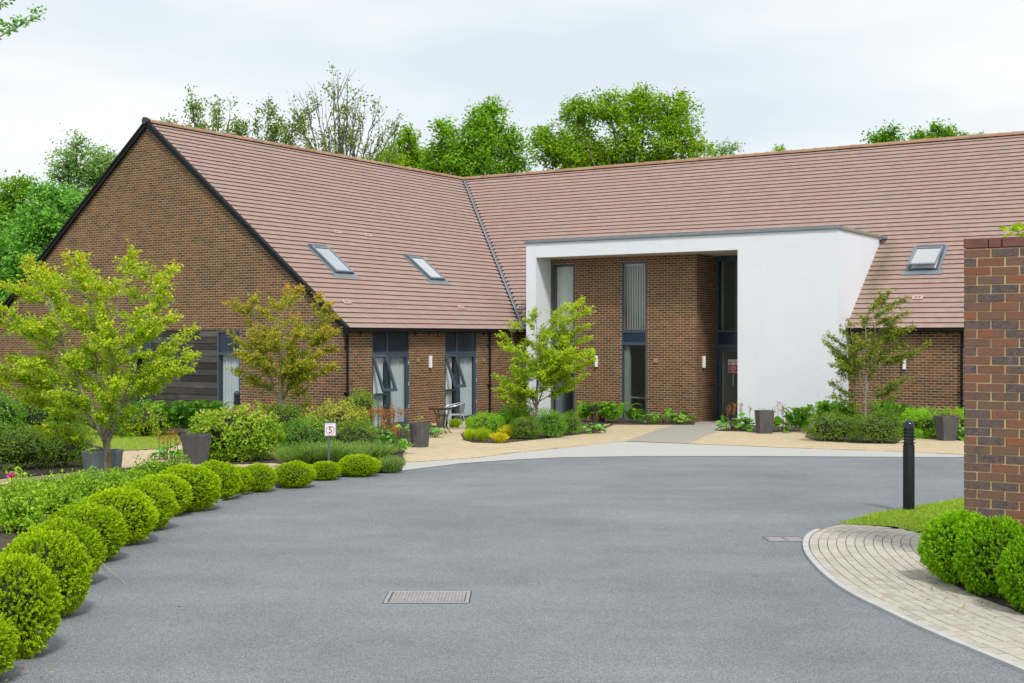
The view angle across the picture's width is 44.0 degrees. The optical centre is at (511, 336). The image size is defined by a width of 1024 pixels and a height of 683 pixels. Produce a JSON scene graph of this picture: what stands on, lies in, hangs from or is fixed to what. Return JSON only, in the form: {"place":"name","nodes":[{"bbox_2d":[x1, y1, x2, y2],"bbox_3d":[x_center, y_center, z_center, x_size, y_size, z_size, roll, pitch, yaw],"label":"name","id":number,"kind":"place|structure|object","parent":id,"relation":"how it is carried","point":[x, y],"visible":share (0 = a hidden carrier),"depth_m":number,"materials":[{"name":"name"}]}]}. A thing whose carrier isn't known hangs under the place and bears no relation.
{"place":"outdoors","nodes":[
{"label":"outdoors","id":0,"kind":"place"},
{"bbox_2d":[0,0,46,39],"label":"overhanging tree","id":1,"kind":"object","parent":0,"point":[14,26],"visible":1,"depth_m":13.37,"materials":[{"name":"green plant"}]},
{"bbox_2d":[0,426,180,461],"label":"lawn","id":2,"kind":"structure","parent":0,"point":[156,445],"depth_m":30.53,"materials":[{"name":"green plant"}]},
{"bbox_2d":[0,390,25,435],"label":"shrub","id":3,"kind":"object","parent":2,"relation":"on","point":[7,414],"visible":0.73,"depth_m":32.09,"materials":[{"name":"green plant"}]},
{"bbox_2d":[0,459,83,477],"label":"flower bed","id":4,"kind":"object","parent":2,"relation":"on","point":[55,469],"depth_m":22.83,"materials":[{"name":"soil"}]},
{"bbox_2d":[0,419,61,471],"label":"shrub","id":5,"kind":"object","parent":4,"relation":"on","point":[25,446],"visible":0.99,"depth_m":22.72,"materials":[{"name":"green plant"}]},
{"bbox_2d":[31,421,95,467],"bbox_3d":[-8.356,1.974,23.482,1.204,1.004,1.191,0,0,-45],"label":"shrub","id":6,"kind":"object","parent":4,"relation":"on","point":[69,452],"visible":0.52,"depth_m":23.27,"materials":[{"name":"green plant"}]},
{"bbox_2d":[9,391,94,432],"bbox_3d":[-12.028,1.919,32.862,2.308,1.408,2.015,0,0,0],"label":"shrub","id":7,"kind":"object","parent":2,"relation":"on","point":[33,417],"visible":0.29,"depth_m":32.35,"materials":[{"name":"green plant"}]},
{"bbox_2d":[118,397,178,436],"bbox_3d":[-9.415,2.081,32.657,1.545,1.128,1.420,0,0,0],"label":"flowering shrub","id":8,"kind":"object","parent":2,"relation":"on","point":[158,419],"visible":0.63,"depth_m":32.40,"materials":[{"name":"green plant"}]},
{"bbox_2d":[0,421,964,483],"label":"pavement","id":9,"kind":"structure","parent":0,"point":[453,445],"depth_m":29.64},
{"bbox_2d":[150,426,182,458],"bbox_3d":[-6.907,2.127,25.342,0.718,0.662,0.586,0,0,0],"label":"bergenia","id":10,"kind":"object","parent":9,"relation":"on","point":[162,452],"visible":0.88,"depth_m":25.33,"materials":[{"name":"green plant"}]},
{"bbox_2d":[181,432,211,464],"bbox_3d":[-6.052,2.121,24.275,0.419,0.634,0.419,0,0,44],"label":"planter","id":11,"kind":"object","parent":9,"relation":"on","point":[195,447],"visible":0.98,"depth_m":24.14,"materials":[{"name":"stone"}]},
{"bbox_2d":[76,419,435,474],"bbox_3d":[-9.775,2.575,35.464,28.205,0.402,13.496,0,0,41],"label":"flower bed","id":12,"kind":"object","parent":9,"relation":"on","point":[179,431],"visible":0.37,"depth_m":26.48,"materials":[{"name":"soil"}]},
{"bbox_2d":[155,400,202,428],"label":"fern","id":13,"kind":"object","parent":12,"relation":"on","point":[181,406],"visible":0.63,"depth_m":33.09,"materials":[{"name":"green plant"}]},
{"bbox_2d":[177,399,232,428],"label":"fern","id":14,"kind":"object","parent":12,"relation":"on","point":[215,404],"visible":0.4,"depth_m":33.09,"materials":[{"name":"green plant"}]},
{"bbox_2d":[181,402,286,461],"bbox_3d":[-5.502,1.914,25.117,2.082,1.262,1.873,0,0,0],"label":"flowering shrub","id":15,"kind":"object","parent":12,"relation":"on","point":[234,435],"visible":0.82,"depth_m":24.69,"materials":[{"name":"green plant"}]},
{"bbox_2d":[221,283,343,414],"bbox_3d":[-5.426,0.617,30.097,2.907,3.842,2.112,0,0,0],"label":"maple tree","id":16,"kind":"object","parent":12,"relation":"on","point":[299,371],"visible":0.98,"depth_m":30.06,"materials":[{"name":"green plant"}]},
{"bbox_2d":[259,401,306,442],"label":"shrub","id":17,"kind":"object","parent":12,"relation":"on","point":[288,416],"visible":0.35,"depth_m":29.38,"materials":[{"name":"green plant"}]},
{"bbox_2d":[278,415,333,448],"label":"shrub","id":18,"kind":"object","parent":12,"relation":"on","point":[300,433],"visible":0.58,"depth_m":25.91,"materials":[{"name":"green plant"}]},
{"bbox_2d":[267,439,345,464],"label":"lavender","id":19,"kind":"object","parent":12,"relation":"on","point":[291,454],"visible":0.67,"depth_m":23.28,"materials":[{"name":"green plant"}]},
{"bbox_2d":[298,396,372,442],"bbox_3d":[-3.915,1.913,28.125,1.647,1.214,1.622,0,0,0],"label":"flowering shrub","id":20,"kind":"object","parent":12,"relation":"on","point":[332,414],"visible":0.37,"depth_m":27.89,"materials":[{"name":"plant"}]},
{"bbox_2d":[301,437,375,462],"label":"lavender","id":21,"kind":"object","parent":12,"relation":"on","point":[342,451],"visible":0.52,"depth_m":23.29,"materials":[{"name":"green plant"}]},
{"bbox_2d":[326,416,380,445],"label":"shrub","id":22,"kind":"object","parent":12,"relation":"on","point":[354,433],"visible":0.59,"depth_m":26.32,"materials":[{"name":"green plant"}]},
{"bbox_2d":[343,387,379,427],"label":"round shrub","id":23,"kind":"object","parent":12,"relation":"on","point":[362,401],"visible":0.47,"depth_m":34.48,"materials":[{"name":"green plant"}]},
{"bbox_2d":[339,438,401,458],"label":"lavender","id":24,"kind":"object","parent":12,"relation":"on","point":[382,450],"visible":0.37,"depth_m":24.72,"materials":[{"name":"green plant"}]},
{"bbox_2d":[358,404,409,437],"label":"flowering shrub","id":25,"kind":"object","parent":12,"relation":"on","point":[381,414],"visible":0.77,"depth_m":32.25,"materials":[{"name":"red plant"}]},
{"bbox_2d":[370,417,414,453],"bbox_3d":[-2.652,2.064,26.820,1.062,0.840,0.886,0,0,-27],"label":"bergenia","id":26,"kind":"object","parent":12,"relation":"on","point":[401,442],"visible":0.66,"depth_m":26.80,"materials":[{"name":"green plant"}]},
{"bbox_2d":[409,415,430,447],"bbox_3d":[-2.097,2.120,28.829,0.486,0.788,0.474,0,0,0],"label":"planter","id":27,"kind":"object","parent":9,"relation":"on","point":[419,433],"visible":1,"depth_m":28.65,"materials":[{"name":"stone"}]},
{"bbox_2d":[461,418,694,442],"bbox_3d":[0.162,2.634,36.583,7.209,0.223,11.877,0,0,33],"label":"flower bed","id":28,"kind":"object","parent":9,"relation":"on","point":[583,422],"visible":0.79,"depth_m":38.38,"materials":[{"name":"soil"}]},
{"bbox_2d":[464,411,505,433],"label":"dome shrub","id":29,"kind":"object","parent":28,"relation":"on","point":[478,421],"visible":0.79,"depth_m":32.93,"materials":[{"name":"green plant"}]},
{"bbox_2d":[507,414,543,438],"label":"dome shrub","id":30,"kind":"object","parent":28,"relation":"on","point":[527,428],"visible":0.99,"depth_m":31.45,"materials":[{"name":"green plant"}]},
{"bbox_2d":[490,295,598,417],"bbox_3d":[0.857,0.713,34.299,2.930,3.789,2.186,0,0,0],"label":"maple tree","id":31,"kind":"object","parent":28,"relation":"on","point":[551,369],"visible":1,"depth_m":34.10,"materials":[{"name":"green plant"}]},
{"bbox_2d":[534,407,567,437],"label":"dome shrub","id":32,"kind":"object","parent":28,"relation":"on","point":[552,424],"visible":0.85,"depth_m":32.04,"materials":[{"name":"green plant"}]},
{"bbox_2d":[558,409,584,435],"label":"shrub","id":33,"kind":"object","parent":28,"relation":"on","point":[572,423],"visible":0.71,"depth_m":33.28,"materials":[{"name":"green plant"}]},
{"bbox_2d":[585,401,642,419],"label":"fern","id":34,"kind":"object","parent":28,"relation":"on","point":[608,411],"visible":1,"depth_m":39.37,"materials":[{"name":"green plant"}]},
{"bbox_2d":[634,408,695,423],"bbox_3d":[4.684,2.458,39.170,1.931,0.507,1.704,0,0,0],"label":"bergenia","id":35,"kind":"object","parent":28,"relation":"on","point":[671,417],"visible":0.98,"depth_m":38.98,"materials":[{"name":"green plant"}]},
{"bbox_2d":[402,441,963,469],"bbox_3d":[4.393,2.485,27.733,14.479,0.133,6.834,0,0,-12],"label":"concrete band","id":36,"kind":"object","parent":9,"relation":"on","point":[624,448],"visible":0.95,"depth_m":27.25,"materials":[{"name":"grey concrete"}]},
{"bbox_2d":[754,409,774,433],"bbox_3d":[6.787,2.254,33.998,0.466,0.692,0.433,0,0,-7],"label":"planter","id":37,"kind":"object","parent":9,"relation":"on","point":[764,421],"visible":1,"depth_m":33.82,"materials":[{"name":"stone"}]},
{"bbox_2d":[720,425,959,443],"bbox_3d":[10.335,2.588,32.847,11.630,0.139,7.052,0,0,33],"label":"flower bed","id":38,"kind":"object","parent":9,"relation":"on","point":[838,440],"visible":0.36,"depth_m":32.12,"materials":[{"name":"soil"}]},
{"bbox_2d":[715,399,755,430],"bbox_3d":[6.299,2.191,35.384,1.286,0.873,1.163,0,0,0],"label":"bergenia","id":39,"kind":"object","parent":38,"relation":"on","point":[745,420],"visible":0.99,"depth_m":35.37,"materials":[{"name":"green plant"}]},
{"bbox_2d":[778,406,826,427],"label":"fern","id":40,"kind":"object","parent":38,"relation":"on","point":[797,414],"visible":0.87,"depth_m":34.59,"materials":[{"name":"green plant"}]},
{"bbox_2d":[801,408,859,440],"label":"shrub","id":41,"kind":"object","parent":38,"relation":"on","point":[827,426],"visible":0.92,"depth_m":30.78,"materials":[{"name":"green plant"}]},
{"bbox_2d":[848,407,904,443],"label":"shrub","id":42,"kind":"object","parent":38,"relation":"on","point":[882,427],"visible":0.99,"depth_m":30.06,"materials":[{"name":"green plant"}]},
{"bbox_2d":[821,288,932,434],"bbox_3d":[9.456,0.653,32.968,2.760,3.864,1.629,0,0,0],"label":"maple tree","id":43,"kind":"object","parent":38,"relation":"on","point":[843,364],"visible":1,"depth_m":32.84,"materials":[{"name":"green plant"}]},
{"bbox_2d":[898,406,964,438],"bbox_3d":[10.870,2.184,32.136,2.189,0.880,1.153,0,0,0],"label":"hedge","id":44,"kind":"object","parent":38,"relation":"on","point":[922,423],"visible":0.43,"depth_m":31.87,"materials":[{"name":"green plant"}]},
{"bbox_2d":[933,414,959,440],"bbox_3d":[10.656,2.212,31.102,0.450,0.680,0.450,0,0,-13],"label":"planter","id":45,"kind":"object","parent":9,"relation":"on","point":[946,427],"visible":1,"depth_m":30.93,"materials":[{"name":"stone"}]},
{"bbox_2d":[0,456,1023,682],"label":"asphalt road","id":46,"kind":"structure","parent":0,"point":[665,569],"depth_m":11.38,"materials":[{"name":"grey asphalt"}]},
{"bbox_2d":[0,465,356,552],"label":"flower bed","id":47,"kind":"object","parent":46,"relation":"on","point":[5,538],"visible":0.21,"depth_m":14.59,"materials":[{"name":"soil"}]},
{"bbox_2d":[0,612,18,674],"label":"box ball","id":48,"kind":"object","parent":47,"relation":"on","point":[8,643],"visible":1,"depth_m":7.95,"materials":[{"name":"green plant"}]},
{"bbox_2d":[0,552,62,658],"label":"box ball","id":49,"kind":"object","parent":47,"relation":"on","point":[30,601],"visible":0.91,"depth_m":8.58,"materials":[{"name":"green plant"}]},
{"bbox_2d":[0,465,64,533],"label":"rose bush","id":50,"kind":"object","parent":47,"relation":"on","point":[18,513],"visible":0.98,"depth_m":14.68,"materials":[{"name":"green plant"}]},
{"bbox_2d":[0,526,92,615],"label":"box ball","id":51,"kind":"object","parent":47,"relation":"on","point":[54,552],"visible":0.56,"depth_m":9.91,"materials":[{"name":"green plant"}]},
{"bbox_2d":[22,468,90,514],"bbox_3d":[-5.874,2.031,16.378,1.133,0.653,0.936,0,0,0],"label":"rose bush","id":52,"kind":"object","parent":47,"relation":"on","point":[60,499],"visible":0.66,"depth_m":16.31,"materials":[{"name":"green plant"}]},
{"bbox_2d":[25,515,107,582],"bbox_3d":[-4.088,1.940,11.423,0.838,0.647,0.830,0,0,-43],"label":"box ball","id":53,"kind":"object","parent":47,"relation":"on","point":[66,524],"visible":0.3,"depth_m":11.41,"materials":[{"name":"green plant"}]},
{"bbox_2d":[45,502,127,560],"bbox_3d":[-4.297,1.981,12.755,0.857,0.611,0.877,0,0,-28],"label":"box ball","id":54,"kind":"object","parent":47,"relation":"on","point":[100,522],"visible":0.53,"depth_m":12.65,"materials":[{"name":"green plant"}]},
{"bbox_2d":[49,465,132,501],"bbox_3d":[-5.809,2.092,17.622,1.118,0.574,1.007,0,0,0],"label":"rose bush","id":55,"kind":"object","parent":47,"relation":"on","point":[91,488],"visible":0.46,"depth_m":17.58,"materials":[{"name":"green plant"}]},
{"bbox_2d":[0,238,201,479],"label":"maple tree","id":56,"kind":"object","parent":47,"relation":"on","point":[140,337],"visible":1,"depth_m":19.87,"materials":[{"name":"green plant"}]},
{"bbox_2d":[82,446,122,479],"bbox_3d":[-6.877,2.109,21.303,0.562,0.558,0.562,0,0,-6],"label":"planter","id":57,"kind":"object","parent":47,"relation":"on","point":[96,459],"visible":0.66,"depth_m":21.04,"materials":[{"name":"metal"}]},
{"bbox_2d":[77,485,159,544],"bbox_3d":[-4.357,1.976,13.963,0.943,0.668,0.941,0,0,-12],"label":"box ball","id":58,"kind":"object","parent":47,"relation":"on","point":[137,509],"visible":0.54,"depth_m":13.81,"materials":[{"name":"green plant"}]},
{"bbox_2d":[89,466,154,488],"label":"rose bush","id":59,"kind":"object","parent":47,"relation":"on","point":[128,475],"visible":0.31,"depth_m":18.97,"materials":[{"name":"green plant"}]},
{"bbox_2d":[117,479,178,529],"bbox_3d":[-4.411,2.000,15.091,0.883,0.649,0.891,0,0,3],"label":"box ball","id":60,"kind":"object","parent":47,"relation":"on","point":[156,492],"visible":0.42,"depth_m":15.00,"materials":[{"name":"green plant"}]},
{"bbox_2d":[117,455,183,480],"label":"rose bush","id":61,"kind":"object","parent":47,"relation":"on","point":[153,469],"visible":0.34,"depth_m":20.46,"materials":[{"name":"green plant"}]},
{"bbox_2d":[137,473,194,515],"bbox_3d":[-4.553,2.054,16.422,0.870,0.583,0.850,0,0,19],"label":"box ball","id":62,"kind":"object","parent":47,"relation":"on","point":[170,479],"visible":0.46,"depth_m":16.32,"materials":[{"name":"green plant"}]},
{"bbox_2d":[158,463,221,511],"bbox_3d":[-4.374,2.026,17.008,1.019,0.669,1.020,0,0,34],"label":"box ball","id":63,"kind":"object","parent":47,"relation":"on","point":[200,481],"visible":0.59,"depth_m":16.84,"materials":[{"name":"green plant"}]},
{"bbox_2d":[200,459,243,499],"bbox_3d":[-4.291,2.070,18.326,0.830,0.614,0.837,0,0,-40],"label":"box ball","id":64,"kind":"object","parent":47,"relation":"on","point":[229,476],"visible":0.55,"depth_m":18.20,"materials":[{"name":"green plant"}]},
{"bbox_2d":[244,462,277,491],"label":"box ball","id":65,"kind":"object","parent":47,"relation":"on","point":[263,476],"visible":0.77,"depth_m":19.24,"materials":[{"name":"green plant"}]},
{"bbox_2d":[272,460,316,487],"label":"box ball","id":66,"kind":"object","parent":47,"relation":"on","point":[289,475],"visible":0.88,"depth_m":19.84,"materials":[{"name":"green plant"}]},
{"bbox_2d":[312,461,341,480],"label":"box ball","id":67,"kind":"object","parent":47,"relation":"on","point":[327,470],"visible":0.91,"depth_m":21.09,"materials":[{"name":"green plant"}]},
{"bbox_2d":[337,454,381,476],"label":"box ball","id":68,"kind":"object","parent":47,"relation":"on","point":[358,464],"visible":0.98,"depth_m":21.73,"materials":[{"name":"green plant"}]},
{"bbox_2d":[374,454,405,472],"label":"lavender","id":69,"kind":"object","parent":47,"relation":"on","point":[391,465],"visible":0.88,"depth_m":22.43,"materials":[{"name":"green plant"}]},
{"bbox_2d":[382,591,471,603],"bbox_3d":[-0.717,2.227,10.819,0.728,0.022,0.550,0,-1,0],"label":"manhole cover","id":70,"kind":"object","parent":46,"relation":"on","point":[427,597],"visible":1,"depth_m":10.78,"materials":[{"name":"metal"}]},
{"bbox_2d":[803,524,1023,673],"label":"paved island","id":71,"kind":"structure","parent":46,"relation":"on","point":[832,552],"depth_m":11.03,"materials":[{"name":"stone"}]},
{"bbox_2d":[0,0,1023,252],"label":"sky","id":72,"kind":"structure","parent":0,"point":[797,74],"materials":[{"name":"white"}]},
{"bbox_2d":[627,420,735,442],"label":"entrance path","id":73,"kind":"structure","parent":0,"point":[683,433],"depth_m":33.88,"materials":[{"name":"concrete"}]},
{"bbox_2d":[840,497,964,531],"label":"lawn","id":74,"kind":"structure","parent":0,"point":[900,519],"depth_m":15.73,"materials":[{"name":"green plant"}]},
{"bbox_2d":[902,420,914,510],"bbox_3d":[5.257,1.707,16.789,0.167,1.212,0.167,0,0,0],"label":"bollard light","id":75,"kind":"object","parent":74,"relation":"on","point":[908,426],"visible":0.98,"depth_m":16.73,"materials":[{"name":"black metal"}]},
{"bbox_2d":[919,522,1023,613],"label":"flower bed","id":76,"kind":"object","parent":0,"point":[1001,601],"visible":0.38,"depth_m":10.66,"materials":[{"name":"soil"}]},
{"bbox_2d":[916,508,987,585],"bbox_3d":[4.095,1.909,11.463,0.835,0.734,0.823,0,0,0],"label":"box ball","id":77,"kind":"object","parent":76,"relation":"on","point":[941,536],"visible":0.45,"depth_m":11.36,"materials":[{"name":"green plant"}]},
{"bbox_2d":[951,514,1023,597],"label":"box ball","id":78,"kind":"object","parent":76,"relation":"on","point":[980,555],"visible":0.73,"depth_m":10.75,"materials":[{"name":"green plant"}]},
{"bbox_2d":[993,533,1023,610],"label":"box ball","id":79,"kind":"object","parent":76,"relation":"on","point":[1009,578],"visible":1,"depth_m":10.09,"materials":[{"name":"green plant"}]},
{"bbox_3d":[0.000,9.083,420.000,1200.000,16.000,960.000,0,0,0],"label":"ground","id":80,"kind":"structure","parent":0,"visible":0},
{"bbox_2d":[0,169,41,261],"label":"background tree","id":81,"kind":"object","parent":80,"relation":"on","point":[8,199],"visible":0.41,"depth_m":56.69,"materials":[{"name":"green plant"}]},
{"bbox_2d":[0,179,89,297],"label":"background tree","id":82,"kind":"object","parent":80,"relation":"on","point":[43,220],"visible":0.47,"depth_m":51.12,"materials":[{"name":"green plant"}]},
{"bbox_2d":[39,122,119,194],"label":"background tree","id":83,"kind":"object","parent":80,"relation":"on","point":[90,168],"visible":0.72,"depth_m":59.70,"materials":[{"name":"green plant"}]},
{"bbox_2d":[160,84,249,136],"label":"background tree","id":84,"kind":"object","parent":80,"relation":"on","point":[237,128],"visible":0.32,"depth_m":59.68,"materials":[{"name":"green plant"}]},
{"bbox_2d":[241,94,315,145],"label":"background tree","id":85,"kind":"object","parent":80,"relation":"on","point":[276,129],"visible":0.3,"depth_m":60.62,"materials":[{"name":"green plant"}]},
{"bbox_2d":[272,61,410,162],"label":"background tree","id":86,"kind":"object","parent":80,"relation":"on","point":[349,138],"visible":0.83,"depth_m":59.90,"materials":[{"name":"green plant"}]},
{"bbox_2d":[368,121,439,171],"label":"background tree","id":87,"kind":"object","parent":80,"relation":"on","point":[411,158],"visible":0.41,"depth_m":65.88,"materials":[{"name":"green plant"}]},
{"bbox_2d":[415,95,539,179],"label":"background tree","id":88,"kind":"object","parent":80,"relation":"on","point":[462,157],"visible":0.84,"depth_m":61.11,"materials":[{"name":"green plant"}]},
{"bbox_2d":[0,117,1023,426],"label":"brick building","id":89,"kind":"structure","parent":80,"relation":"on","point":[766,271],"depth_m":40.54,"materials":[{"name":"brown tile"}]},
{"bbox_2d":[217,330,240,409],"bbox_3d":[-8.463,1.277,38.065,0.980,2.945,0.130,0,0,33],"label":"gable window","id":90,"kind":"structure","parent":89,"relation":"in","point":[222,339],"depth_m":38.20,"materials":[{"name":"grey metal"}]},
{"bbox_2d":[223,355,238,410],"bbox_3d":[-8.405,1.300,38.116,0.870,2.800,0.093,0,0,33],"label":"curtain","id":91,"kind":"object","parent":89,"relation":"hanging from","point":[230,384],"visible":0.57,"depth_m":38.18,"materials":[{"name":"white fabric"}]},
{"bbox_2d":[306,244,360,278],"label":"roof window","id":92,"kind":"structure","parent":89,"relation":"in","point":[331,260],"depth_m":38.56,"materials":[{"name":"grey glass"}]},
{"bbox_2d":[373,358,382,425],"bbox_3d":[-3.978,1.240,37.056,0.088,2.880,0.554,0,0,32],"label":"curtain","id":93,"kind":"object","parent":89,"relation":"hanging from","point":[376,386],"visible":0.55,"depth_m":37.07,"materials":[{"name":"white fabric"}]},
{"bbox_2d":[372,332,408,425],"bbox_3d":[-3.444,1.230,37.363,0.484,2.940,1.770,0,0,33],"label":"glazed door unit","id":94,"kind":"structure","parent":89,"relation":"in","point":[386,345],"depth_m":37.34,"materials":[{"name":"grey metal"}]},
{"bbox_2d":[391,357,403,421],"bbox_3d":[-3.502,1.240,37.832,0.092,2.880,0.945,0,0,33],"label":"curtain","id":95,"kind":"object","parent":89,"relation":"hanging from","point":[397,369],"visible":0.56,"depth_m":37.98,"materials":[{"name":"white fabric"}]},
{"bbox_2d":[403,254,450,284],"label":"roof window","id":96,"kind":"structure","parent":89,"relation":"in","point":[429,272],"depth_m":42.52,"materials":[{"name":"grey glass"}]},
{"bbox_2d":[445,333,476,420],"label":"glazed door unit","id":97,"kind":"structure","parent":89,"relation":"in","point":[456,344],"depth_m":40.35,"materials":[{"name":"grey metal"}]},
{"bbox_2d":[460,353,471,415],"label":"curtain","id":98,"kind":"object","parent":89,"relation":"hanging from","point":[466,369],"visible":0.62,"depth_m":40.98,"materials":[{"name":"white fabric"}]},
{"bbox_2d":[552,264,574,416],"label":"slot window","id":99,"kind":"structure","parent":89,"relation":"in","point":[553,266],"depth_m":42.66,"materials":[{"name":"grey glass"}]},
{"bbox_2d":[557,266,572,329],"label":"vertical blind","id":100,"kind":"object","parent":89,"relation":"attached to","point":[564,284],"visible":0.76,"depth_m":42.79,"materials":[{"name":"grey fabric"}]},
{"bbox_2d":[621,261,646,419],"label":"slot window","id":101,"kind":"structure","parent":89,"relation":"in","point":[628,337],"depth_m":41.21,"materials":[{"name":"grey glass"}]},
{"bbox_2d":[626,264,644,329],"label":"vertical blind","id":102,"kind":"object","parent":89,"relation":"attached to","point":[632,265],"visible":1,"depth_m":41.34,"materials":[{"name":"grey fabric"}]},
{"bbox_2d":[901,244,947,274],"bbox_3d":[12.547,-2.336,38.382,1.200,0.956,1.162,0,0,33],"label":"roof window","id":103,"kind":"structure","parent":89,"relation":"in","point":[924,259],"depth_m":38.20,"materials":[{"name":"grey glass"}]},
{"bbox_2d":[524,81,719,170],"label":"background tree","id":104,"kind":"object","parent":80,"relation":"on","point":[564,151],"visible":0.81,"depth_m":64.19,"materials":[{"name":"green plant"}]},
{"bbox_2d":[703,137,745,156],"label":"background tree","id":105,"kind":"object","parent":80,"relation":"on","point":[723,149],"visible":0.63,"depth_m":71.97,"materials":[{"name":"green plant"}]},
{"bbox_2d":[860,119,908,143],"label":"background tree","id":106,"kind":"object","parent":80,"relation":"on","point":[886,136],"visible":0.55,"depth_m":61.91,"materials":[{"name":"green plant"}]},
{"bbox_2d":[905,117,960,139],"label":"background tree","id":107,"kind":"object","parent":80,"relation":"on","point":[940,133],"visible":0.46,"depth_m":61.44,"materials":[{"name":"green plant"}]},
{"bbox_2d":[964,236,1023,531],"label":"brick wall","id":108,"kind":"structure","parent":80,"relation":"on","point":[994,377],"depth_m":12.24,"materials":[{"name":"brown brick"}]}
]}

